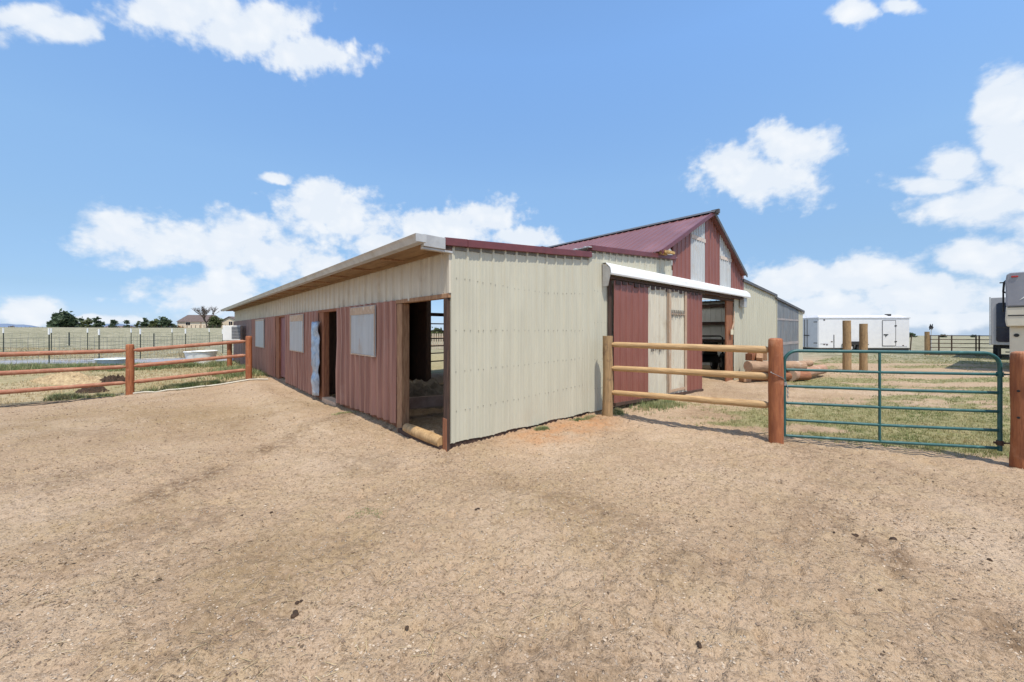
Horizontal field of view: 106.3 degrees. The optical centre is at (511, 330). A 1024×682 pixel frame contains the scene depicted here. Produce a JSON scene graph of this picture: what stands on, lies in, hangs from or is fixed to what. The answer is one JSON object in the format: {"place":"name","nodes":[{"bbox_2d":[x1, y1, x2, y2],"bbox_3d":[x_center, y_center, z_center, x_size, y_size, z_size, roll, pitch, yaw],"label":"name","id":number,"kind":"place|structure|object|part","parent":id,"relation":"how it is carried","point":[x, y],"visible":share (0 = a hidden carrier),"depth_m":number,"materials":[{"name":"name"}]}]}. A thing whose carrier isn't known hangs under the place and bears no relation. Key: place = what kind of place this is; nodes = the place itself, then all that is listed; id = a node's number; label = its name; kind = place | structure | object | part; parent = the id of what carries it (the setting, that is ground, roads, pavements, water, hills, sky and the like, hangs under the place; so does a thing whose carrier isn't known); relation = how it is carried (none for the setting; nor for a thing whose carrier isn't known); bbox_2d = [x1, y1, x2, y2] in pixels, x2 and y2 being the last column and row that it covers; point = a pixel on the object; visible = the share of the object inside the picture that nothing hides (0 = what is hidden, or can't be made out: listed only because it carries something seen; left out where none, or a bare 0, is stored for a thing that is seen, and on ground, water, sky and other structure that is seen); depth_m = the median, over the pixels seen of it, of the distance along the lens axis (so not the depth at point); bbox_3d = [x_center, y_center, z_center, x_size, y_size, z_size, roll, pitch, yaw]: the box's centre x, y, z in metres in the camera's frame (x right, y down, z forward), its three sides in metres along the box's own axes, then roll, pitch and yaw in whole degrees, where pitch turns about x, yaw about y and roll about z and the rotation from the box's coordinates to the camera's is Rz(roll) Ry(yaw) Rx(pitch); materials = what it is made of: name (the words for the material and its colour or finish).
{"place":"outdoors","nodes":[
{"label":"outdoors","id":0,"kind":"place"},
{"bbox_2d":[0,324,138,327],"bbox_3d":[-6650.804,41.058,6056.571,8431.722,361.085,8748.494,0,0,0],"label":"hills","id":1,"kind":"structure","parent":0,"point":[9,325],"depth_m":6081.97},
{"bbox_2d":[0,358,232,363],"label":"road","id":2,"kind":"structure","parent":0,"point":[82,361],"depth_m":19.68,"materials":[{"name":"grey asphalt"}]},
{"bbox_2d":[31,357,180,359],"bbox_3d":[-34.857,1.327,16.602,53.608,0.566,1.830,0,0,-22],"label":"road edge","id":3,"kind":"object","parent":2,"relation":"on","point":[97,358],"visible":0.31,"depth_m":20.93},
{"bbox_2d":[183,351,192,358],"bbox_3d":[-17.200,1.417,20.900,1.090,0.579,1.090,0,0,0],"label":"stock tub","id":4,"kind":"object","parent":2,"relation":"on","point":[188,355],"visible":0.34,"depth_m":20.46,"materials":[{"name":"white metal"}]},
{"bbox_2d":[0,327,1023,681],"bbox_3d":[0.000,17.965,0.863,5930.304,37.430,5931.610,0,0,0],"label":"ground","id":5,"kind":"structure","parent":0,"point":[678,441],"depth_m":2.96,"materials":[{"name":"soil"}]},
{"bbox_2d":[0,396,111,406],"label":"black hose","id":6,"kind":"object","parent":5,"relation":"on","point":[50,402],"visible":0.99,"depth_m":9.91,"materials":[{"name":"rubber"}]},
{"bbox_2d":[46,308,78,326],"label":"pine tree","id":7,"kind":"object","parent":5,"relation":"on","point":[63,318],"visible":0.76,"depth_m":148.29,"materials":[{"name":"green plant"}]},
{"bbox_2d":[30,372,101,384],"bbox_3d":[-15.300,1.594,13.200,2.600,0.435,1.200,0,0,0],"label":"straw heap","id":8,"kind":"object","parent":5,"relation":"on","point":[69,378],"visible":0.77,"depth_m":12.92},
{"bbox_2d":[74,317,85,326],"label":"pine tree","id":9,"kind":"object","parent":5,"relation":"on","point":[79,324],"visible":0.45,"depth_m":151.58,"materials":[{"name":"green plant"}]},
{"bbox_2d":[79,317,92,327],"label":"pine tree","id":10,"kind":"object","parent":5,"relation":"on","point":[88,322],"visible":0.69,"depth_m":149.46,"materials":[{"name":"green plant"}]},
{"bbox_2d":[75,386,109,393],"bbox_3d":[-13.000,1.786,11.900,1.000,0.294,0.600,0,0,0],"label":"manure pile","id":11,"kind":"object","parent":5,"relation":"on","point":[95,389],"visible":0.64,"depth_m":11.75,"materials":[{"name":"brown soil"}]},
{"bbox_2d":[90,316,105,327],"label":"pine tree","id":12,"kind":"object","parent":5,"relation":"on","point":[99,324],"visible":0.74,"depth_m":148.49,"materials":[{"name":"green plant"}]},
{"bbox_2d":[2,328,209,350],"bbox_3d":[-29.194,0.751,27.781,0.796,1.852,12.248,0,0,35],"label":"wire fence","id":13,"kind":"object","parent":5,"relation":"on","point":[149,344],"visible":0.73,"depth_m":28.49,"materials":[{"name":"grey metal"}]},
{"bbox_2d":[93,358,125,365],"bbox_3d":[-18.300,1.497,17.600,1.337,0.429,1.081,0,0,0],"label":"stock tub","id":14,"kind":"object","parent":5,"relation":"on","point":[111,360],"visible":0.62,"depth_m":17.24,"materials":[{"name":"silver metal"}]},
{"bbox_2d":[0,328,222,364],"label":"wire fence","id":15,"kind":"object","parent":5,"relation":"on","point":[147,340],"visible":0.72,"depth_m":19.80,"materials":[{"name":"grey metal"}]},
{"bbox_2d":[100,374,124,382],"bbox_3d":[-13.900,1.688,13.400,1.000,0.317,0.680,0,0,0],"label":"manure pile","id":16,"kind":"object","parent":5,"relation":"on","point":[112,378],"visible":0.54,"depth_m":13.27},
{"bbox_2d":[108,319,119,327],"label":"pine tree","id":17,"kind":"object","parent":5,"relation":"on","point":[114,322],"visible":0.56,"depth_m":149.69,"materials":[{"name":"green plant"}]},
{"bbox_2d":[0,336,251,394],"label":"log fence","id":18,"kind":"object","parent":5,"relation":"on","point":[130,366],"visible":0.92,"depth_m":11.18,"materials":[{"name":"brown wood"}]},
{"bbox_2d":[122,320,129,327],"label":"pine tree","id":19,"kind":"object","parent":5,"relation":"on","point":[126,322],"visible":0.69,"depth_m":149.65,"materials":[{"name":"green plant"}]},
{"bbox_2d":[0,347,267,405],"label":"dry grass","id":20,"kind":"structure","parent":5,"relation":"on","point":[99,375],"depth_m":15.71,"materials":[{"name":"plant"}]},
{"bbox_2d":[0,358,268,400],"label":"weeds","id":21,"kind":"object","parent":5,"relation":"on","point":[64,396],"visible":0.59,"depth_m":15.57,"materials":[{"name":"green plant"}]},
{"bbox_2d":[139,317,148,327],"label":"pine tree","id":22,"kind":"object","parent":5,"relation":"on","point":[145,323],"visible":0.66,"depth_m":149.45,"materials":[{"name":"green plant"}]},
{"bbox_2d":[146,318,161,327],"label":"pine tree","id":23,"kind":"object","parent":5,"relation":"on","point":[152,324],"visible":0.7,"depth_m":148.58,"materials":[{"name":"green plant"}]},
{"bbox_2d":[89,325,229,327],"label":"pasture fence","id":24,"kind":"object","parent":5,"relation":"on","point":[165,326],"visible":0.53,"depth_m":135.88,"materials":[{"name":"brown wood"}]},
{"bbox_2d":[156,316,172,327],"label":"pine tree","id":25,"kind":"object","parent":5,"relation":"on","point":[163,321],"visible":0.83,"depth_m":150.28,"materials":[{"name":"green plant"}]},
{"bbox_2d":[177,340,210,357],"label":"dry reeds","id":26,"kind":"object","parent":5,"relation":"on","point":[191,349],"visible":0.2,"depth_m":22.20,"materials":[{"name":"beige plant"}]},
{"bbox_2d":[176,315,219,327],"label":"house","id":27,"kind":"structure","parent":5,"relation":"on","point":[187,321],"depth_m":158.00,"materials":[{"name":"beige"}]},
{"bbox_2d":[133,378,267,393],"bbox_3d":[-9.550,1.715,11.950,3.316,0.281,0.048,0,0,-29],"label":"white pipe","id":28,"kind":"object","parent":5,"relation":"on","point":[199,386],"visible":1,"depth_m":11.87,"materials":[{"name":"plastic"}]},
{"bbox_2d":[191,350,217,363],"bbox_3d":[-16.000,1.388,20.000,1.131,0.689,1.131,0,0,0],"label":"stock tub","id":29,"kind":"object","parent":5,"relation":"on","point":[202,353],"visible":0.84,"depth_m":19.64,"materials":[{"name":"white metal"}]},
{"bbox_2d":[192,305,217,327],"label":"bare tree","id":30,"kind":"object","parent":5,"relation":"on","point":[203,313],"visible":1,"depth_m":139.35,"materials":[{"name":"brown plant"}]},
{"bbox_2d":[207,316,223,327],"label":"pine tree","id":31,"kind":"object","parent":5,"relation":"on","point":[215,321],"visible":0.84,"depth_m":145.10,"materials":[{"name":"green plant"}]},
{"bbox_2d":[221,316,234,327],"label":"house","id":32,"kind":"structure","parent":5,"relation":"on","point":[228,320],"depth_m":150.00,"materials":[{"name":"beige"}]},
{"bbox_2d":[227,344,231,365],"bbox_3d":[-13.099,1.290,17.801,0.209,1.620,0.209,0,0,0],"label":"fence post","id":33,"kind":"object","parent":5,"relation":"on","point":[229,352],"visible":0.59,"depth_m":17.72,"materials":[{"name":"brown wood"}]},
{"bbox_2d":[223,326,243,340],"bbox_3d":[-12.932,0.120,17.845,0.690,0.680,0.622,0,0,-20],"label":"cooler box","id":34,"kind":"object","parent":33,"relation":"on","point":[233,332],"visible":0.93,"depth_m":17.59,"materials":[{"name":"white metal"}]},
{"bbox_2d":[290,609,298,618],"bbox_3d":[-1.229,1.607,2.176,0.041,0.024,0.054,0,0,-20],"label":"dropping","id":35,"kind":"object","parent":5,"relation":"on","point":[295,613],"visible":1,"depth_m":2.17,"materials":[{"name":"brown"}]},
{"bbox_2d":[396,378,443,408],"bbox_3d":[-1.978,1.359,8.663,2.400,0.554,2.000,0,0,0],"label":"straw mound","id":36,"kind":"object","parent":5,"relation":"on","point":[430,387],"visible":0.26,"depth_m":8.38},
{"bbox_2d":[396,395,443,408],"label":"timber beam","id":37,"kind":"structure","parent":5,"relation":"on","point":[426,401],"depth_m":7.18,"materials":[{"name":"brown wood"}]},
{"bbox_2d":[431,334,443,348],"bbox_3d":[-5.860,0.940,33.020,2.800,1.350,0.080,0,0,0],"label":"picket fence","id":38,"kind":"object","parent":5,"relation":"on","point":[440,340],"visible":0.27,"depth_m":32.98,"materials":[{"name":"brown wood"}]},
{"bbox_2d":[431,323,443,361],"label":"corral gate","id":39,"kind":"structure","parent":5,"relation":"on","point":[437,338],"depth_m":14.42,"materials":[{"name":"metal"}]},
{"bbox_2d":[431,327,443,341],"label":"shrub","id":40,"kind":"object","parent":5,"relation":"on","point":[436,333],"visible":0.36,"depth_m":59.40,"materials":[{"name":"green plant"}]},
{"bbox_2d":[0,399,974,681],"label":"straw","id":41,"kind":"object","parent":5,"relation":"on","point":[426,597],"visible":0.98,"depth_m":2.30,"materials":[{"name":"brown plant"}]},
{"bbox_2d":[331,399,686,519],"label":"weeds","id":42,"kind":"object","parent":5,"relation":"on","point":[665,404],"visible":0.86,"depth_m":7.61,"materials":[{"name":"green plant"}]},
{"bbox_2d":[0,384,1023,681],"bbox_3d":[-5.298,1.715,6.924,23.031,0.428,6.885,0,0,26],"label":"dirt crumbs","id":43,"kind":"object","parent":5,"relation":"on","point":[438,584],"visible":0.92,"depth_m":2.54,"materials":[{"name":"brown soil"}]},
{"bbox_2d":[221,209,804,451],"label":"barn","id":44,"kind":"structure","parent":5,"relation":"on","point":[527,328],"depth_m":7.28,"materials":[{"name":"beige metal"}]},
{"bbox_2d":[255,319,263,347],"bbox_3d":[-10.009,0.115,15.229,0.026,1.110,1.900,0,0,-42],"label":"window","id":45,"kind":"structure","parent":44,"relation":"in","point":[259,324],"depth_m":15.18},
{"bbox_2d":[281,317,284,377],"bbox_3d":[-7.435,0.555,12.560,0.042,1.970,1.010,0,0,-42],"label":"door","id":46,"kind":"structure","parent":44,"relation":"in","point":[283,318],"depth_m":12.65,"materials":[{"name":"red metal"}]},
{"bbox_2d":[290,314,303,352],"bbox_3d":[-6.107,0.078,10.870,0.026,1.045,1.500,0,0,-42],"label":"window","id":47,"kind":"structure","parent":44,"relation":"in","point":[296,321],"depth_m":10.76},
{"bbox_2d":[350,305,375,356],"bbox_3d":[-2.804,0.010,7.191,0.026,0.920,1.210,0,0,-42],"label":"window","id":48,"kind":"structure","parent":44,"relation":"in","point":[363,318],"depth_m":7.14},
{"bbox_2d":[613,280,703,405],"bbox_3d":[3.567,0.318,8.898,4.170,2.607,0.098,0,0,-42],"label":"sliding door","id":49,"kind":"structure","parent":44,"relation":"in","point":[643,313],"depth_m":8.58,"materials":[{"name":"red metal"}]},
{"bbox_2d":[731,311,734,334],"bbox_3d":[6.920,-0.246,12.031,0.368,0.752,0.026,0,0,-44],"label":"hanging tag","id":50,"kind":"object","parent":44,"relation":"hanging from","point":[732,331],"visible":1,"depth_m":12.05,"materials":[{"name":"white"}]},
{"bbox_2d":[602,336,783,443],"bbox_3d":[2.789,1.000,6.302,2.732,1.800,0.197,0,0,35],"label":"log fence","id":51,"kind":"object","parent":5,"relation":"on","point":[774,404],"visible":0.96,"depth_m":5.98,"materials":[{"name":"brown wood"}]},
{"bbox_2d":[696,641,701,648],"bbox_3d":[0.949,1.595,1.948,0.025,0.018,0.038,0,0,18],"label":"dropping","id":52,"kind":"object","parent":5,"relation":"on","point":[698,643],"visible":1,"depth_m":1.94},
{"bbox_2d":[702,335,724,370],"bbox_3d":[7.625,0.875,15.106,1.216,1.384,1.736,0,0,13],"label":"utility vehicle","id":53,"kind":"object","parent":5,"relation":"on","point":[713,358],"visible":0.48,"depth_m":14.52,"materials":[{"name":"paint"}]},
{"bbox_2d":[745,371,811,380],"bbox_3d":[8.374,1.431,12.134,2.069,0.324,0.318,0,0,-4],"label":"log","id":54,"kind":"object","parent":5,"relation":"on","point":[805,375],"visible":0.35,"depth_m":12.05,"materials":[{"name":"brown wood"}]},
{"bbox_2d":[788,364,827,380],"bbox_3d":[9.855,1.392,12.792,2.682,0.405,0.364,0,0,-34],"label":"log","id":55,"kind":"object","parent":5,"relation":"on","point":[795,375],"visible":0.5,"depth_m":12.67,"materials":[{"name":"brown wood"}]},
{"bbox_2d":[744,361,806,371],"bbox_3d":[8.259,1.119,12.027,2.169,0.367,0.339,0,0,-15],"label":"log","id":56,"kind":"object","parent":55,"relation":"on","point":[755,366],"visible":0.67,"depth_m":11.78,"materials":[{"name":"brown wood"}]},
{"bbox_2d":[745,353,755,360],"bbox_3d":[7.574,0.840,12.150,0.240,0.220,0.240,0,0,-20],"label":"timber block","id":57,"kind":"object","parent":56,"relation":"on","point":[750,357],"depth_m":12.05,"materials":[{"name":"brown wood"}]},
{"bbox_2d":[756,353,762,361],"bbox_3d":[7.740,0.840,12.000,0.170,0.220,0.420,0,29,35],"label":"timber block","id":58,"kind":"object","parent":56,"relation":"on","point":[759,356],"depth_m":11.86,"materials":[{"name":"brown wood"}]},
{"bbox_2d":[763,353,767,360],"bbox_3d":[7.991,0.740,12.200,0.200,0.420,0.200,0,0,30],"label":"timber block","id":59,"kind":"object","parent":56,"relation":"on","point":[765,356],"depth_m":12.09,"materials":[{"name":"brown wood"}]},
{"bbox_2d":[804,360,813,365],"bbox_3d":[9.375,1.120,12.824,1.374,0.225,0.204,0,0,-6],"label":"log","id":60,"kind":"object","parent":55,"relation":"on","point":[809,362],"visible":0.23,"depth_m":12.81,"materials":[{"name":"brown wood"}]},
{"bbox_2d":[842,320,851,369],"bbox_3d":[12.997,0.808,14.899,0.292,2.385,0.271,0,0,0],"label":"wooden pole","id":61,"kind":"object","parent":5,"relation":"on","point":[846,342],"visible":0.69,"depth_m":14.81,"materials":[{"name":"brown wood"}]},
{"bbox_2d":[803,314,910,349],"bbox_3d":[26.240,0.195,29.040,7.920,2.810,2.520,0,0,0],"label":"cargo trailer","id":62,"kind":"object","parent":5,"relation":"on","point":[888,332],"visible":0.58,"depth_m":28.00,"materials":[{"name":"white metal"}]},
{"bbox_3d":[22.313,0.210,29.665,0.066,2.080,1.170,0,0,0],"label":"rear door","id":63,"kind":"part","parent":62,"relation":"part of","materials":[{"name":"white metal"}]},
{"bbox_3d":[22.313,0.210,28.595,0.066,2.080,1.090,0,0,0],"label":"rear door","id":64,"kind":"part","parent":62,"relation":"part of","materials":[{"name":"white metal"}]},
{"bbox_3d":[27.505,0.190,27.968,1.050,1.880,0.056,0,0,0],"label":"side door","id":65,"kind":"part","parent":62,"relation":"part of","materials":[{"name":"white metal"}]},
{"bbox_2d":[859,324,867,369],"bbox_3d":[13.643,0.870,14.900,0.281,2.261,0.264,0,0,0],"label":"wooden pole","id":66,"kind":"object","parent":5,"relation":"on","point":[863,345],"visible":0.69,"depth_m":14.81,"materials":[{"name":"brown wood"}]},
{"bbox_2d":[924,332,929,354],"bbox_3d":[27.021,0.990,25.000,0.258,1.820,0.253,0,0,0],"label":"fence post","id":67,"kind":"object","parent":5,"relation":"on","point":[926,341],"visible":0.73,"depth_m":24.92,"materials":[{"name":"brown wood"}]},
{"bbox_2d":[929,324,933,349],"bbox_3d":[34.933,0.780,32.000,0.360,2.640,0.048,0,0,0],"label":"wind turbine","id":68,"kind":"object","parent":5,"relation":"on","point":[931,327],"visible":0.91,"depth_m":31.98,"materials":[{"name":"grey metal"}]},
{"bbox_2d":[930,335,1009,355],"bbox_3d":[29.585,1.050,24.507,4.936,1.500,0.077,0,0,12],"label":"pipe fence","id":69,"kind":"object","parent":5,"relation":"on","point":[951,343],"visible":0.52,"depth_m":24.67,"materials":[{"name":"metal"}]},
{"bbox_2d":[989,297,1009,358],"bbox_3d":[30.400,-0.130,22.465,7.700,3.460,3.000,0,0,-38],"label":"camper","id":70,"kind":"object","parent":5,"relation":"on","point":[999,334],"visible":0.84,"depth_m":21.16,"materials":[{"name":"white metal"}]},
{"bbox_2d":[996,303,1009,341],"bbox_3d":[27.122,-0.445,20.693,0.041,2.150,1.260,0,0,-38],"label":"window","id":71,"kind":"structure","parent":70,"relation":"in","point":[1002,331],"depth_m":21.05,"materials":[{"name":"black glass"}]},
{"bbox_2d":[999,272,1023,352],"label":"camper","id":72,"kind":"object","parent":5,"relation":"on","point":[1013,287],"visible":0.84,"depth_m":14.36,"materials":[{"name":"grey metal"}]},
{"bbox_2d":[1009,351,1023,468],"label":"gate post","id":73,"kind":"object","parent":5,"relation":"on","point":[1016,390],"visible":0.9,"depth_m":4.77,"materials":[{"name":"brown wood"}]},
{"bbox_2d":[783,349,1009,450],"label":"farm gate","id":74,"kind":"structure","parent":73,"relation":"attached to","point":[999,374],"depth_m":5.24,"materials":[{"name":"green metal"}]},
{"bbox_2d":[0,0,1023,335],"label":"sky","id":75,"kind":"structure","parent":0,"point":[169,159],"materials":[{"name":"blue"}]},
{"bbox_2d":[739,378,750,381],"bbox_3d":[7.219,1.500,11.900,0.260,0.160,0.220,0,0,-10],"label":"timber block","id":76,"kind":"object","parent":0,"point":[745,380],"depth_m":11.80,"materials":[{"name":"brown wood"}]},
{"bbox_2d":[649,354,1009,458],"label":"grass","id":77,"kind":"structure","parent":0,"point":[1006,447],"depth_m":7.16,"materials":[{"name":"green plant"}]}
]}

